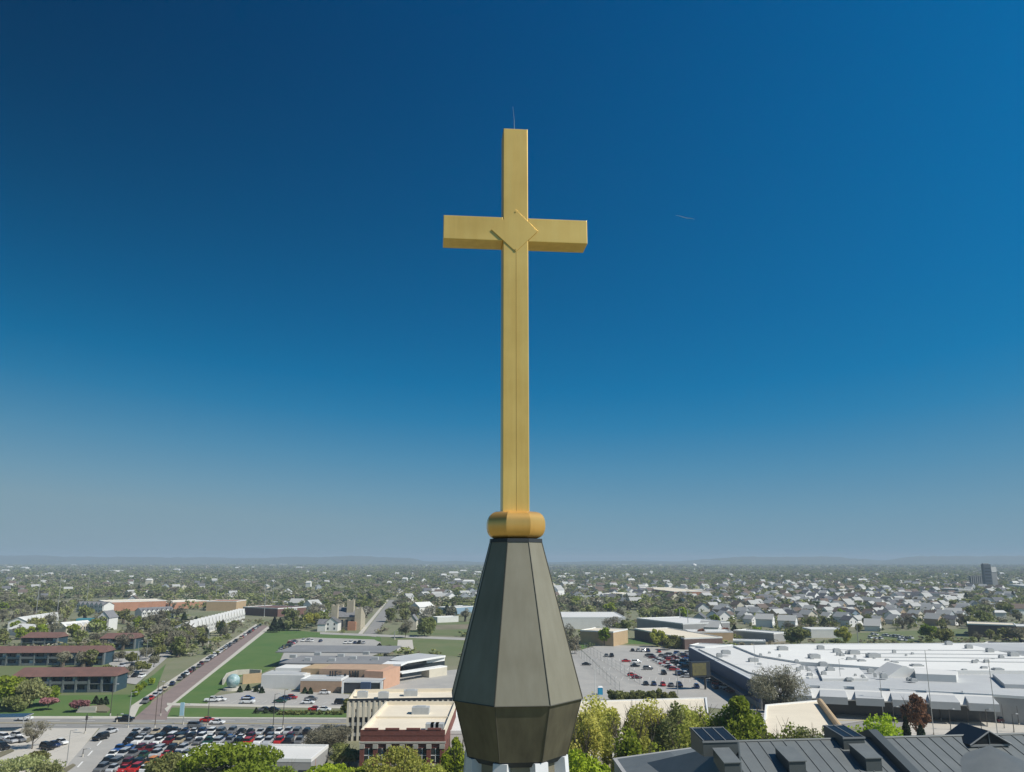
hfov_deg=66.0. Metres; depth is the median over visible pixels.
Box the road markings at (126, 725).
[89,725,174,725]
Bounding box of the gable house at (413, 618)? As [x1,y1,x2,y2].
[408,614,417,629]
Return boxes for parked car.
[3,736,17,742]
[10,731,23,736]
[15,735,26,742]
[51,740,61,746]
[56,738,68,743]
[102,727,118,732]
[105,750,117,756]
[105,763,119,771]
[116,764,130,771]
[122,737,134,743]
[130,728,141,732]
[137,750,150,757]
[140,727,151,733]
[150,728,161,733]
[152,736,164,743]
[159,750,172,757]
[182,737,194,744]
[193,737,203,744]
[199,716,214,721]
[209,718,225,723]
[235,728,246,734]
[245,728,254,734]
[256,728,264,734]
[267,706,280,711]
[273,698,286,702]
[274,727,283,733]
[278,695,291,699]
[287,694,297,698]
[301,699,314,703]
[304,695,317,699]
[308,706,318,710]
[317,706,330,710]
[319,689,330,693]
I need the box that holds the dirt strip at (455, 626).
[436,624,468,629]
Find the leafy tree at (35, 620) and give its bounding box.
[26,617,47,624]
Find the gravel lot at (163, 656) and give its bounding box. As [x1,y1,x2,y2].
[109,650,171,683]
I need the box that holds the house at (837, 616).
[832,611,851,622]
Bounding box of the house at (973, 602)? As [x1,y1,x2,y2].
[969,600,978,605]
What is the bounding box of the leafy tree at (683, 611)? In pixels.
[673,606,689,616]
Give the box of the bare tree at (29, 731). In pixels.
[20,719,54,748]
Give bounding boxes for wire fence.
[574,646,619,690]
[585,646,639,681]
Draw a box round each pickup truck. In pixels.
[112,744,124,750]
[115,714,134,720]
[124,749,141,757]
[130,736,143,743]
[167,726,181,732]
[201,736,213,743]
[204,696,220,701]
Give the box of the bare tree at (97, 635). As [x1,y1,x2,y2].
[88,632,106,639]
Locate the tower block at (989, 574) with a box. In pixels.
[981,563,997,585]
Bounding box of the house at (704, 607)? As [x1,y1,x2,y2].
[695,602,709,611]
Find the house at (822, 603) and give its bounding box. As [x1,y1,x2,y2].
[816,602,828,606]
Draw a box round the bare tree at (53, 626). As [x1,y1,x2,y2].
[47,621,63,631]
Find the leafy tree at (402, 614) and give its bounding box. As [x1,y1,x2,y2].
[398,608,410,619]
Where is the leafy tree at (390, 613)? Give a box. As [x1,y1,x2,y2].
[385,607,397,621]
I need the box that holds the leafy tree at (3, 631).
[0,628,7,633]
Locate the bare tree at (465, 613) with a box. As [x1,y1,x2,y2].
[460,608,470,621]
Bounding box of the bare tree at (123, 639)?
[115,633,134,650]
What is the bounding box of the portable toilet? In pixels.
[597,686,602,694]
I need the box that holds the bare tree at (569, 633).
[565,623,575,640]
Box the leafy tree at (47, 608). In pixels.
[43,605,52,612]
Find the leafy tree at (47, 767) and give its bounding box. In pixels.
[32,762,64,771]
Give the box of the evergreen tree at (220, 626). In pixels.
[214,621,225,635]
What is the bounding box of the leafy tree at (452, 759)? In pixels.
[440,737,464,771]
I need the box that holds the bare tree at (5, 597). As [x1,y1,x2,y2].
[0,594,9,600]
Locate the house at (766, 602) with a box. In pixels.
[762,600,774,604]
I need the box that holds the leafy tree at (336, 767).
[304,759,354,771]
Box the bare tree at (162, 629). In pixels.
[155,627,168,632]
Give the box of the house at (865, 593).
[859,592,870,595]
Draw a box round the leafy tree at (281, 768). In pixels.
[266,760,298,771]
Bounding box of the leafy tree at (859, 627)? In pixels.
[855,623,862,631]
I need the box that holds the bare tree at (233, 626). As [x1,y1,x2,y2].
[229,623,239,632]
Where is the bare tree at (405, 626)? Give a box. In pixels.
[398,620,412,637]
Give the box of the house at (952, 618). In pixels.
[944,615,960,624]
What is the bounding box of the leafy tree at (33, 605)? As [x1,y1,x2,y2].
[29,600,44,613]
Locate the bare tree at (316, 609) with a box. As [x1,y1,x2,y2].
[306,606,324,619]
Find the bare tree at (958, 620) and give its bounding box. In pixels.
[955,617,961,625]
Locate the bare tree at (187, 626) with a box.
[181,620,193,630]
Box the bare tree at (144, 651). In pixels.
[139,647,154,657]
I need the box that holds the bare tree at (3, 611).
[0,609,8,614]
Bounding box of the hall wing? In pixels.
[613,747,694,771]
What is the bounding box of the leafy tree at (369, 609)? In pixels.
[365,606,373,617]
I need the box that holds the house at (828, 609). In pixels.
[821,607,833,612]
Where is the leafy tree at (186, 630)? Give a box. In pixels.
[184,629,194,642]
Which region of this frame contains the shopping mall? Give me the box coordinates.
[688,641,1023,724]
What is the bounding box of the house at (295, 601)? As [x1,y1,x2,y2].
[289,598,305,605]
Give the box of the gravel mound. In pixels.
[91,704,109,712]
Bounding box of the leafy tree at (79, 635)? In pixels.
[72,629,88,645]
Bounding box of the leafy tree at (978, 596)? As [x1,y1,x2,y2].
[975,594,984,602]
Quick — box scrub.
[0,594,1018,655]
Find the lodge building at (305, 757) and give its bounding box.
[182,742,328,771]
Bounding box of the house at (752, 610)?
[748,607,765,614]
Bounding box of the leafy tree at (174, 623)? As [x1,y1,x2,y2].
[170,619,181,630]
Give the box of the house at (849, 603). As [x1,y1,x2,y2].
[844,601,857,605]
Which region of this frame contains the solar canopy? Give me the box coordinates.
[0,713,33,730]
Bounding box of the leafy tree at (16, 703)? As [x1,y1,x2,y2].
[0,694,28,711]
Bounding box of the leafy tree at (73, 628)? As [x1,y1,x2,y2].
[66,623,80,636]
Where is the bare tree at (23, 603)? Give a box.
[13,602,29,609]
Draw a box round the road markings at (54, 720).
[12,720,94,720]
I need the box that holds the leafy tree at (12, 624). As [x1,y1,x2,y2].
[10,620,20,626]
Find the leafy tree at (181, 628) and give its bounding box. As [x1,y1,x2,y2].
[171,626,185,632]
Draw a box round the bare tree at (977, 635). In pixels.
[971,632,982,641]
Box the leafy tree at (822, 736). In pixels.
[813,726,823,737]
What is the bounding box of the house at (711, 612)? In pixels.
[706,610,715,618]
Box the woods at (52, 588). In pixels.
[0,577,1023,609]
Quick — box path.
[397,640,413,650]
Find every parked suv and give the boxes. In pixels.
[0,731,10,740]
[0,741,10,749]
[15,715,33,720]
[39,741,55,749]
[92,731,109,740]
[93,761,109,771]
[99,755,114,762]
[121,756,134,764]
[124,744,135,748]
[125,731,138,738]
[127,761,142,771]
[131,672,139,676]
[131,757,146,764]
[134,743,145,750]
[139,764,146,771]
[141,697,149,703]
[141,735,154,743]
[143,743,156,751]
[144,755,158,763]
[148,748,162,757]
[160,725,171,732]
[162,735,174,744]
[164,743,177,750]
[172,735,184,744]
[175,743,188,750]
[185,731,196,738]
[186,721,203,727]
[195,731,206,738]
[197,727,207,733]
[207,727,216,734]
[217,731,226,737]
[223,735,234,742]
[226,726,237,733]
[233,736,243,742]
[241,697,254,703]
[243,736,254,742]
[245,731,255,738]
[252,735,263,743]
[262,735,273,742]
[263,726,274,734]
[264,731,274,738]
[273,735,283,743]
[282,726,292,734]
[284,731,294,738]
[293,735,303,743]
[302,727,312,734]
[334,698,343,703]
[632,659,641,662]
[643,665,652,669]
[669,666,679,670]
[676,681,682,686]
[679,664,688,667]
[996,716,1004,722]
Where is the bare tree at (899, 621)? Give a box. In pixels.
[893,617,909,628]
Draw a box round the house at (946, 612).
[936,609,955,614]
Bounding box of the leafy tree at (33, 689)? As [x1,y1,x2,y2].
[14,677,52,707]
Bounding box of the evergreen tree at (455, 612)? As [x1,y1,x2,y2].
[447,603,458,615]
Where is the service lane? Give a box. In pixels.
[387,669,456,688]
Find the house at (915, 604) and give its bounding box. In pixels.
[908,602,920,608]
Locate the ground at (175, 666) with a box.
[0,565,1023,767]
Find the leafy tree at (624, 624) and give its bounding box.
[613,619,631,628]
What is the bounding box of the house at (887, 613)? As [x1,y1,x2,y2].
[883,610,900,621]
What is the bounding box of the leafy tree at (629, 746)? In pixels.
[612,726,664,763]
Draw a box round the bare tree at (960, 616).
[956,613,966,624]
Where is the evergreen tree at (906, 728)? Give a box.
[902,716,911,735]
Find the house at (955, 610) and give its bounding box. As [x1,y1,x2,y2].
[944,608,961,612]
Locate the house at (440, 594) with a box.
[435,593,446,597]
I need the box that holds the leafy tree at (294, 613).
[284,609,299,621]
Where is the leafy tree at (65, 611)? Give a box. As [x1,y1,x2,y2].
[59,605,73,621]
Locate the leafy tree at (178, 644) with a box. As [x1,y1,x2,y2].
[168,634,186,656]
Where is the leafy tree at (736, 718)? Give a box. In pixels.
[693,695,767,739]
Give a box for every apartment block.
[0,645,115,665]
[13,667,129,692]
[20,632,69,645]
[99,633,144,648]
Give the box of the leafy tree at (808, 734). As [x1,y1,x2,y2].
[788,724,823,738]
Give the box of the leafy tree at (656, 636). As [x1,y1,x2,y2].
[650,628,667,646]
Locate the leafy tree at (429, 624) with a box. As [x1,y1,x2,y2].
[416,617,436,635]
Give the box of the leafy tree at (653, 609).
[649,606,662,616]
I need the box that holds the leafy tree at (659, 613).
[656,609,664,616]
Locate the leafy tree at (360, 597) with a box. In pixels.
[356,595,366,599]
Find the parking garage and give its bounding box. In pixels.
[346,688,452,740]
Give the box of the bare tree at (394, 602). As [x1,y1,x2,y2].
[392,598,403,608]
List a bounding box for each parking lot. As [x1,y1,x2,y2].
[0,728,98,771]
[114,728,314,771]
[207,688,349,706]
[278,637,379,664]
[582,645,882,723]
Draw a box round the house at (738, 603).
[729,600,744,606]
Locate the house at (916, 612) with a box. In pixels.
[907,609,924,619]
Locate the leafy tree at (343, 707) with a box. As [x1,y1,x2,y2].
[340,698,348,711]
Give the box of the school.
[261,645,446,693]
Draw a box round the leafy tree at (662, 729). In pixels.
[647,701,684,751]
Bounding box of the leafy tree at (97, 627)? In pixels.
[89,622,103,632]
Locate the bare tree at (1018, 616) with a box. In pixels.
[1015,613,1022,620]
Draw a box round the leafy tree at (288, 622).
[284,617,292,630]
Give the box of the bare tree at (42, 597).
[36,595,49,599]
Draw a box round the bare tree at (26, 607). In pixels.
[13,605,32,613]
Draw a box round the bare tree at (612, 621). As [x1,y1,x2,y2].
[601,616,620,627]
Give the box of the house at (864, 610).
[862,608,875,613]
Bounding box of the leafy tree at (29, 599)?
[21,596,36,612]
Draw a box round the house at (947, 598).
[943,597,954,600]
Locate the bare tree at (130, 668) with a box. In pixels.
[125,666,136,676]
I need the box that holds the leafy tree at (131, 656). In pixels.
[125,651,139,661]
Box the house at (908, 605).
[899,604,911,608]
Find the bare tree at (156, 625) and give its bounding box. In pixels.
[150,624,167,630]
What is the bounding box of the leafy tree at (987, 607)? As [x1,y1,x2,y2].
[974,604,994,612]
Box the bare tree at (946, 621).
[940,617,949,628]
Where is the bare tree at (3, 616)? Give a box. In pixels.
[0,612,9,621]
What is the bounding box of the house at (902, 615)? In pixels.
[900,613,916,622]
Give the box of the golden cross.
[443,111,586,538]
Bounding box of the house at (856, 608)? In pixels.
[846,605,861,612]
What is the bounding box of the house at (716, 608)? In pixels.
[712,605,726,612]
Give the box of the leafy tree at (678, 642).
[670,635,684,648]
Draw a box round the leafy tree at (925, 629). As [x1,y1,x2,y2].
[917,623,937,638]
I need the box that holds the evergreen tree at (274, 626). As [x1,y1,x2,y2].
[267,617,280,631]
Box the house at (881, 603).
[872,602,886,606]
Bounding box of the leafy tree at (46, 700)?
[39,697,59,709]
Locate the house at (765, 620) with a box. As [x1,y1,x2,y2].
[755,613,774,626]
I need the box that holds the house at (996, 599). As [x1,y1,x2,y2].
[991,597,1004,601]
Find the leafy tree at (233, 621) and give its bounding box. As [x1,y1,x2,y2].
[228,620,238,626]
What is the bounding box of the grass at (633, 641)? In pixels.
[580,638,660,648]
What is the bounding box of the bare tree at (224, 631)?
[221,626,227,638]
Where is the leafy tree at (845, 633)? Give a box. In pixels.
[834,626,851,641]
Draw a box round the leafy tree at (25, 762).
[0,753,66,771]
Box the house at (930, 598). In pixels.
[927,596,941,601]
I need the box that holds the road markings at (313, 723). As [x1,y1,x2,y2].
[281,723,345,723]
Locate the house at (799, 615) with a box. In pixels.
[791,613,803,619]
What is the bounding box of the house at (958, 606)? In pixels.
[954,604,969,607]
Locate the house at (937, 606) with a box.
[931,604,945,609]
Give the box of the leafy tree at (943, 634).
[929,628,953,641]
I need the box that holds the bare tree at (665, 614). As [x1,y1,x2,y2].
[663,609,677,616]
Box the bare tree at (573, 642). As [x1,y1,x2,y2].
[568,635,581,653]
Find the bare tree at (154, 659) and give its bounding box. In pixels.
[147,655,159,664]
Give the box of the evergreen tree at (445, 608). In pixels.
[443,604,448,615]
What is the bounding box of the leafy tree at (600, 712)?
[575,691,619,745]
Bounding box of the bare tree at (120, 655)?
[113,651,127,661]
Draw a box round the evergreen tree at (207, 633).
[203,627,211,637]
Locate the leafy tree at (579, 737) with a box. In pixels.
[569,707,604,760]
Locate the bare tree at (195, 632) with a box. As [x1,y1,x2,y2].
[187,627,199,635]
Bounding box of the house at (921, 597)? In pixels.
[913,596,926,601]
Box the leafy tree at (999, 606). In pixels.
[996,601,1007,609]
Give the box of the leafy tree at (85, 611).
[77,605,94,617]
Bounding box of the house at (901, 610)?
[891,608,906,612]
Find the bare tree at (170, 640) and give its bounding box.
[167,635,178,653]
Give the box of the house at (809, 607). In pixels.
[802,605,816,609]
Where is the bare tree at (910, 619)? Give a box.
[904,614,914,626]
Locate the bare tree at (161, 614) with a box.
[153,610,166,624]
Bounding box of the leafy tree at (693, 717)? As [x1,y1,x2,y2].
[661,700,717,743]
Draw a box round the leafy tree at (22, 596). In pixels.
[16,593,28,600]
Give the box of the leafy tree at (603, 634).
[598,627,610,645]
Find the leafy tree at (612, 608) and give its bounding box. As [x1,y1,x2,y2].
[602,602,616,611]
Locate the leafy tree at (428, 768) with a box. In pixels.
[415,758,446,771]
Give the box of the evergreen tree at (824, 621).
[819,617,827,626]
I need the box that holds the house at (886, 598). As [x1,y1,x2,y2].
[881,596,892,601]
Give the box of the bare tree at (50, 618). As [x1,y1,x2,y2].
[44,612,57,625]
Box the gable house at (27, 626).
[8,623,36,635]
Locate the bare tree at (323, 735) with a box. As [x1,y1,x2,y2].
[301,724,352,756]
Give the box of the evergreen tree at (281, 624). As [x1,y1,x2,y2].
[277,618,285,629]
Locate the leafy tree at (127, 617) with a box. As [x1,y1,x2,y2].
[124,613,133,621]
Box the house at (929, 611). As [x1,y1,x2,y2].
[923,610,935,615]
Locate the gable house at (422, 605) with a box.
[409,602,433,614]
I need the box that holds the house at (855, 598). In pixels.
[850,597,863,601]
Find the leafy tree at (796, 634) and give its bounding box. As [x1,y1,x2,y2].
[783,626,810,643]
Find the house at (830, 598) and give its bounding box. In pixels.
[822,596,832,602]
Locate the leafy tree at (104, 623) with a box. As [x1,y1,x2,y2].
[94,620,107,633]
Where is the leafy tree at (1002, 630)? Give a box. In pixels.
[997,628,1011,637]
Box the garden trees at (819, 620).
[696,589,968,625]
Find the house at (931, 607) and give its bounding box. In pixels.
[920,604,936,609]
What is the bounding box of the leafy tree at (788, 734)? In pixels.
[764,720,798,738]
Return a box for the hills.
[0,555,1023,564]
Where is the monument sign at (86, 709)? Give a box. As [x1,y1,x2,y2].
[76,707,96,712]
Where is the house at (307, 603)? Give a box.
[303,599,321,608]
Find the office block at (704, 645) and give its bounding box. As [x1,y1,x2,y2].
[689,643,732,647]
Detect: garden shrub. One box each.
[91,695,98,703]
[97,698,103,704]
[103,696,109,704]
[132,689,139,695]
[135,684,143,690]
[148,677,155,684]
[261,707,268,713]
[268,707,276,713]
[607,689,615,699]
[614,690,626,699]
[624,692,629,699]
[629,690,641,698]
[642,691,656,698]
[651,688,662,698]
[657,691,671,698]
[667,691,678,697]
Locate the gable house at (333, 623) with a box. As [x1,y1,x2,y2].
[326,616,341,630]
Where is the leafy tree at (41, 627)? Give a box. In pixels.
[33,624,48,631]
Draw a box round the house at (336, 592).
[333,591,342,596]
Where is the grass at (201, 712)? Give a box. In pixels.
[167,708,346,717]
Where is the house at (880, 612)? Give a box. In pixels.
[876,610,887,615]
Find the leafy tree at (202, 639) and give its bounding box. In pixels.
[197,636,208,646]
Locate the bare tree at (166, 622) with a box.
[159,619,170,626]
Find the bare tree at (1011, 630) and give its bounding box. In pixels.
[1005,627,1021,638]
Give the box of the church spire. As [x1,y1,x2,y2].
[452,538,582,771]
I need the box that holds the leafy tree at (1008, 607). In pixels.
[1003,604,1013,614]
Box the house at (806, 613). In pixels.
[799,609,816,618]
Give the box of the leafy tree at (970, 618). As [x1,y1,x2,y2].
[964,614,980,626]
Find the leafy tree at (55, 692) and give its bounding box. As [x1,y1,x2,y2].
[40,685,60,704]
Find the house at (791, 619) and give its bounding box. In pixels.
[777,615,797,628]
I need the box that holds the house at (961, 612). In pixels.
[955,611,967,615]
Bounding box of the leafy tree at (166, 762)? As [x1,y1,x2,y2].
[143,751,195,771]
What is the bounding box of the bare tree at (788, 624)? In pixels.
[782,621,794,628]
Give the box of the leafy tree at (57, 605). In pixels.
[52,602,63,611]
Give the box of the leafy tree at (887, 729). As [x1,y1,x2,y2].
[847,713,902,735]
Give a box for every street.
[67,728,133,771]
[134,625,266,719]
[320,632,464,639]
[364,600,395,636]
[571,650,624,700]
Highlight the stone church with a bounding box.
[331,599,365,630]
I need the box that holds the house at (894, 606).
[885,604,898,607]
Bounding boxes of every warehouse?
[578,697,707,771]
[764,698,841,737]
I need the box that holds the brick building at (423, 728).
[358,701,455,771]
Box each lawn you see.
[176,629,380,703]
[815,629,983,642]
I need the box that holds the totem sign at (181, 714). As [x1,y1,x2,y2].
[179,703,184,716]
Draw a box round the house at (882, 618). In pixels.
[870,615,884,624]
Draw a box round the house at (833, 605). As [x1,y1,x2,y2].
[827,603,840,607]
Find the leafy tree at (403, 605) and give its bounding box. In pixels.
[399,603,407,608]
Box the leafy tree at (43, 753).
[27,750,51,767]
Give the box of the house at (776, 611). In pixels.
[768,609,786,616]
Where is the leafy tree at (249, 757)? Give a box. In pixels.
[175,741,284,771]
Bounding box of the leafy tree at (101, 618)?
[87,616,106,625]
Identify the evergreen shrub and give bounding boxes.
[244,684,251,690]
[252,685,259,691]
[307,687,312,693]
[916,724,925,734]
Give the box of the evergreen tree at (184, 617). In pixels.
[179,612,188,622]
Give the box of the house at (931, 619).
[923,613,943,625]
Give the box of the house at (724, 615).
[716,610,730,620]
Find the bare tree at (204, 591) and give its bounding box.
[196,588,209,593]
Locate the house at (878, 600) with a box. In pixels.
[871,599,884,601]
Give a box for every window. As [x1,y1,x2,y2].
[364,748,372,760]
[377,748,385,760]
[417,748,426,761]
[431,748,439,761]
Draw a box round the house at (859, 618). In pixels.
[853,615,862,624]
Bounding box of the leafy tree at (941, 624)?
[936,622,946,628]
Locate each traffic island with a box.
[0,749,14,756]
[63,764,75,771]
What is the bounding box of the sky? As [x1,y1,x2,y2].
[0,0,1023,561]
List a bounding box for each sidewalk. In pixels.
[0,716,121,718]
[130,624,256,716]
[165,626,268,711]
[167,703,339,708]
[167,717,345,718]
[358,600,387,633]
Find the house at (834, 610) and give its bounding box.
[832,607,847,613]
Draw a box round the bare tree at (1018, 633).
[1012,628,1023,638]
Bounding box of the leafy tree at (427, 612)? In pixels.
[418,605,436,624]
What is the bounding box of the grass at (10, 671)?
[0,643,169,694]
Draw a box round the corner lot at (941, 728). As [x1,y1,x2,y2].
[908,722,1023,734]
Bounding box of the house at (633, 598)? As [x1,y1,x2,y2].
[627,597,640,600]
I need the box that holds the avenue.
[0,713,974,728]
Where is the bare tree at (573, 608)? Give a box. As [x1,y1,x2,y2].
[566,605,579,611]
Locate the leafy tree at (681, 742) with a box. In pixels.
[669,720,694,748]
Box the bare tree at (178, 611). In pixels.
[169,605,187,618]
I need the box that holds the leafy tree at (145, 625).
[137,620,155,630]
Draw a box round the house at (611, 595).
[603,594,615,597]
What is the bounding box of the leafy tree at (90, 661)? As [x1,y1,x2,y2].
[83,649,98,666]
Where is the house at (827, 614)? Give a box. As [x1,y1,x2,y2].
[820,612,833,617]
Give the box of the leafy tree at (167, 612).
[163,610,170,619]
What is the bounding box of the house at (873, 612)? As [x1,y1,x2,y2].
[864,611,876,614]
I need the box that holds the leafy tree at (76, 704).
[69,699,90,708]
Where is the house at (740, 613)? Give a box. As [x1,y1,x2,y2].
[737,610,748,618]
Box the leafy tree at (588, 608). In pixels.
[581,605,594,611]
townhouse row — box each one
[7,612,58,630]
[55,620,91,633]
[76,601,114,612]
[135,606,173,618]
[173,609,244,631]
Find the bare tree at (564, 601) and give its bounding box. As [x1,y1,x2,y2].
[558,598,571,609]
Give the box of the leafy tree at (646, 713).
[616,697,673,752]
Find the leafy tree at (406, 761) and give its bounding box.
[362,744,425,771]
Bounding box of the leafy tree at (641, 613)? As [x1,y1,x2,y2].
[636,607,649,617]
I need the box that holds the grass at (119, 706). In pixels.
[0,664,165,716]
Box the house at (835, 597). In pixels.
[831,596,840,599]
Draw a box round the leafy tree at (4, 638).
[0,632,9,644]
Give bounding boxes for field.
[381,637,464,655]
[389,622,468,635]
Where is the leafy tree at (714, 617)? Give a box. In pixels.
[709,614,719,620]
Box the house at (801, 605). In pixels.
[795,602,808,607]
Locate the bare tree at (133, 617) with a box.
[129,615,141,625]
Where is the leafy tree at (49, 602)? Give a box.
[40,599,54,607]
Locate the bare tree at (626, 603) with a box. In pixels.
[621,599,633,609]
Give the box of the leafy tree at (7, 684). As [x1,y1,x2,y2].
[0,674,32,698]
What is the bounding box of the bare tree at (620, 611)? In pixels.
[612,608,624,615]
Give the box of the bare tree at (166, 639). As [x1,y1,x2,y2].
[162,631,182,652]
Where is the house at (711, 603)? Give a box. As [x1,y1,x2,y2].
[706,602,718,606]
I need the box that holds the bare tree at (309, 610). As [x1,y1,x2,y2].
[305,607,318,614]
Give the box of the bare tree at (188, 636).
[179,630,193,642]
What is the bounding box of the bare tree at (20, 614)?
[8,609,30,619]
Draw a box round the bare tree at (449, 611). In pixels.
[446,606,455,615]
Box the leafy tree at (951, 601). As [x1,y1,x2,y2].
[949,599,958,604]
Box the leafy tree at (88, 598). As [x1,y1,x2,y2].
[82,592,93,600]
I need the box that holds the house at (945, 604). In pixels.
[940,602,948,606]
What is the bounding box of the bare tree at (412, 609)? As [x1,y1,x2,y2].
[408,605,418,615]
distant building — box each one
[145,579,152,583]
[305,581,311,587]
[449,571,458,575]
[462,580,474,583]
[992,610,1006,618]
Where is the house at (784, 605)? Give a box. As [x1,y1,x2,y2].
[780,604,791,608]
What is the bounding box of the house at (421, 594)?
[418,591,429,595]
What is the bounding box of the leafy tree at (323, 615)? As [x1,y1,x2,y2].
[318,612,327,619]
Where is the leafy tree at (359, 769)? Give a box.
[343,760,375,771]
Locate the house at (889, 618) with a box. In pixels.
[885,614,903,623]
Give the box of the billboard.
[689,661,710,688]
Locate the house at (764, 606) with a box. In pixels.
[755,604,767,609]
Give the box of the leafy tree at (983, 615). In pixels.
[970,609,996,621]
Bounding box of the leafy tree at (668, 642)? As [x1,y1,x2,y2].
[663,638,674,648]
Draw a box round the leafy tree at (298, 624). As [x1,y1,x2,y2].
[291,619,305,629]
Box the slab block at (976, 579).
[969,575,982,584]
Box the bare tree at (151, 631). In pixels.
[145,627,163,646]
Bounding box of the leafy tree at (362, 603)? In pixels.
[355,600,367,606]
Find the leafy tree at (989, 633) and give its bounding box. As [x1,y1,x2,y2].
[984,629,994,638]
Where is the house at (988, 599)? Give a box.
[978,597,995,608]
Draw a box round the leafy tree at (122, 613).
[117,608,129,623]
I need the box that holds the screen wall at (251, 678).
[242,673,261,683]
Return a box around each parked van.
[109,755,123,764]
[115,746,131,756]
[153,743,166,750]
[155,732,166,738]
[164,731,177,737]
[175,731,186,737]
[213,735,224,742]
[215,726,226,734]
[282,735,293,743]
[293,726,302,734]
[712,680,721,684]
[726,687,734,692]
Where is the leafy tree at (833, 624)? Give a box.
[826,621,837,626]
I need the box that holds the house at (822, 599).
[818,598,829,601]
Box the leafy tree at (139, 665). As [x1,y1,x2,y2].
[135,660,151,670]
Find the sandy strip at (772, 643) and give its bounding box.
[723,640,801,644]
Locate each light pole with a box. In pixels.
[65,729,77,766]
[127,691,136,727]
[154,681,164,727]
[282,689,290,727]
[925,649,934,734]
[988,658,997,732]
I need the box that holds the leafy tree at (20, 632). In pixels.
[14,627,29,639]
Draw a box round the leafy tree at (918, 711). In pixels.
[900,693,931,731]
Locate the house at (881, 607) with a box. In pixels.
[872,605,884,609]
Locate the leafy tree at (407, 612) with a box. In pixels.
[401,608,409,619]
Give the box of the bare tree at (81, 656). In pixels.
[73,650,94,666]
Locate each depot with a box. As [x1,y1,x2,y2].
[432,616,458,622]
[438,605,472,613]
[561,612,624,628]
[575,595,596,601]
[580,627,627,645]
[609,592,630,596]
[634,627,722,649]
[637,616,729,629]
[638,587,709,594]
[685,629,733,639]
[733,629,785,641]
[733,639,765,644]
[802,627,842,637]
[899,591,964,596]
[940,588,972,591]
[967,621,1017,638]
[1007,584,1023,591]
[1015,624,1023,637]
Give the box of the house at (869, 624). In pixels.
[863,618,881,631]
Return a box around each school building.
[99,599,165,610]
[166,599,208,608]
[206,600,245,610]
[243,605,306,616]
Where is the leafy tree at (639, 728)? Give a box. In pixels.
[596,707,651,771]
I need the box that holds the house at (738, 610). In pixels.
[735,607,749,616]
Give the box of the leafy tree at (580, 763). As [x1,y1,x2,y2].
[568,748,611,771]
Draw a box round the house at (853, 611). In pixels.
[845,609,860,614]
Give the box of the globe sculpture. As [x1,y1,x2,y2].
[223,674,239,690]
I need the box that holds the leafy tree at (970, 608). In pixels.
[963,604,977,614]
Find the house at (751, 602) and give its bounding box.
[746,600,760,605]
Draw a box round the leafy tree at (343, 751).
[329,741,359,766]
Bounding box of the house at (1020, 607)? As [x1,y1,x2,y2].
[1010,604,1023,614]
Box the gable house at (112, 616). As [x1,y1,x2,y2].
[76,610,118,630]
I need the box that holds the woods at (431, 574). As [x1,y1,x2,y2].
[0,567,1023,581]
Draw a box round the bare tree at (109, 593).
[104,590,116,597]
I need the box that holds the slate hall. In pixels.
[648,723,1023,771]
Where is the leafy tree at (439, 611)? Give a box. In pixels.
[434,608,441,615]
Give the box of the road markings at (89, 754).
[77,741,101,766]
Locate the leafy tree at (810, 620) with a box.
[802,615,816,626]
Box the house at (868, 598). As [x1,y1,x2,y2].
[864,597,875,600]
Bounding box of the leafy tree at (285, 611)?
[281,607,293,619]
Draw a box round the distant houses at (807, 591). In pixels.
[1,569,1022,601]
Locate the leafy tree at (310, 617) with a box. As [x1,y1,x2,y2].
[302,612,320,623]
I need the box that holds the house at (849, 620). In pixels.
[839,615,860,626]
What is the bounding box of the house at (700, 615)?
[693,612,705,618]
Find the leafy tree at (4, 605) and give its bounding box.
[0,602,9,607]
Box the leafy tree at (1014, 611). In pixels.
[1012,609,1020,619]
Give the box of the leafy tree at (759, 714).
[740,710,806,739]
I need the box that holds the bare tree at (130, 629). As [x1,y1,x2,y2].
[124,625,138,632]
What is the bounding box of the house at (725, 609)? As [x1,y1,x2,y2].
[720,607,733,612]
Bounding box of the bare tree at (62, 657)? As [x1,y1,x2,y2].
[56,651,73,666]
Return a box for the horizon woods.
[0,563,1023,569]
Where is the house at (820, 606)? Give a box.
[817,604,828,611]
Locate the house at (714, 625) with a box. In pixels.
[700,620,722,628]
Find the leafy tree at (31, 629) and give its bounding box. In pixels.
[26,626,34,631]
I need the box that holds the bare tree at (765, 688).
[746,664,811,703]
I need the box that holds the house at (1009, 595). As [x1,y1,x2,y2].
[1003,593,1015,599]
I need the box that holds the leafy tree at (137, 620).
[133,616,141,627]
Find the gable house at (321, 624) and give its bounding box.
[317,619,327,631]
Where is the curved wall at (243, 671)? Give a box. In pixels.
[222,669,261,684]
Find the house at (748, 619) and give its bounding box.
[743,615,755,624]
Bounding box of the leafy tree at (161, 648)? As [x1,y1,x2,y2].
[153,644,166,655]
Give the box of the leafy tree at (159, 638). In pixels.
[152,631,168,645]
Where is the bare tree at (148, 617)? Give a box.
[140,612,154,621]
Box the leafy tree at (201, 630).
[194,627,205,638]
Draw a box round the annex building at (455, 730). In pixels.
[450,711,465,770]

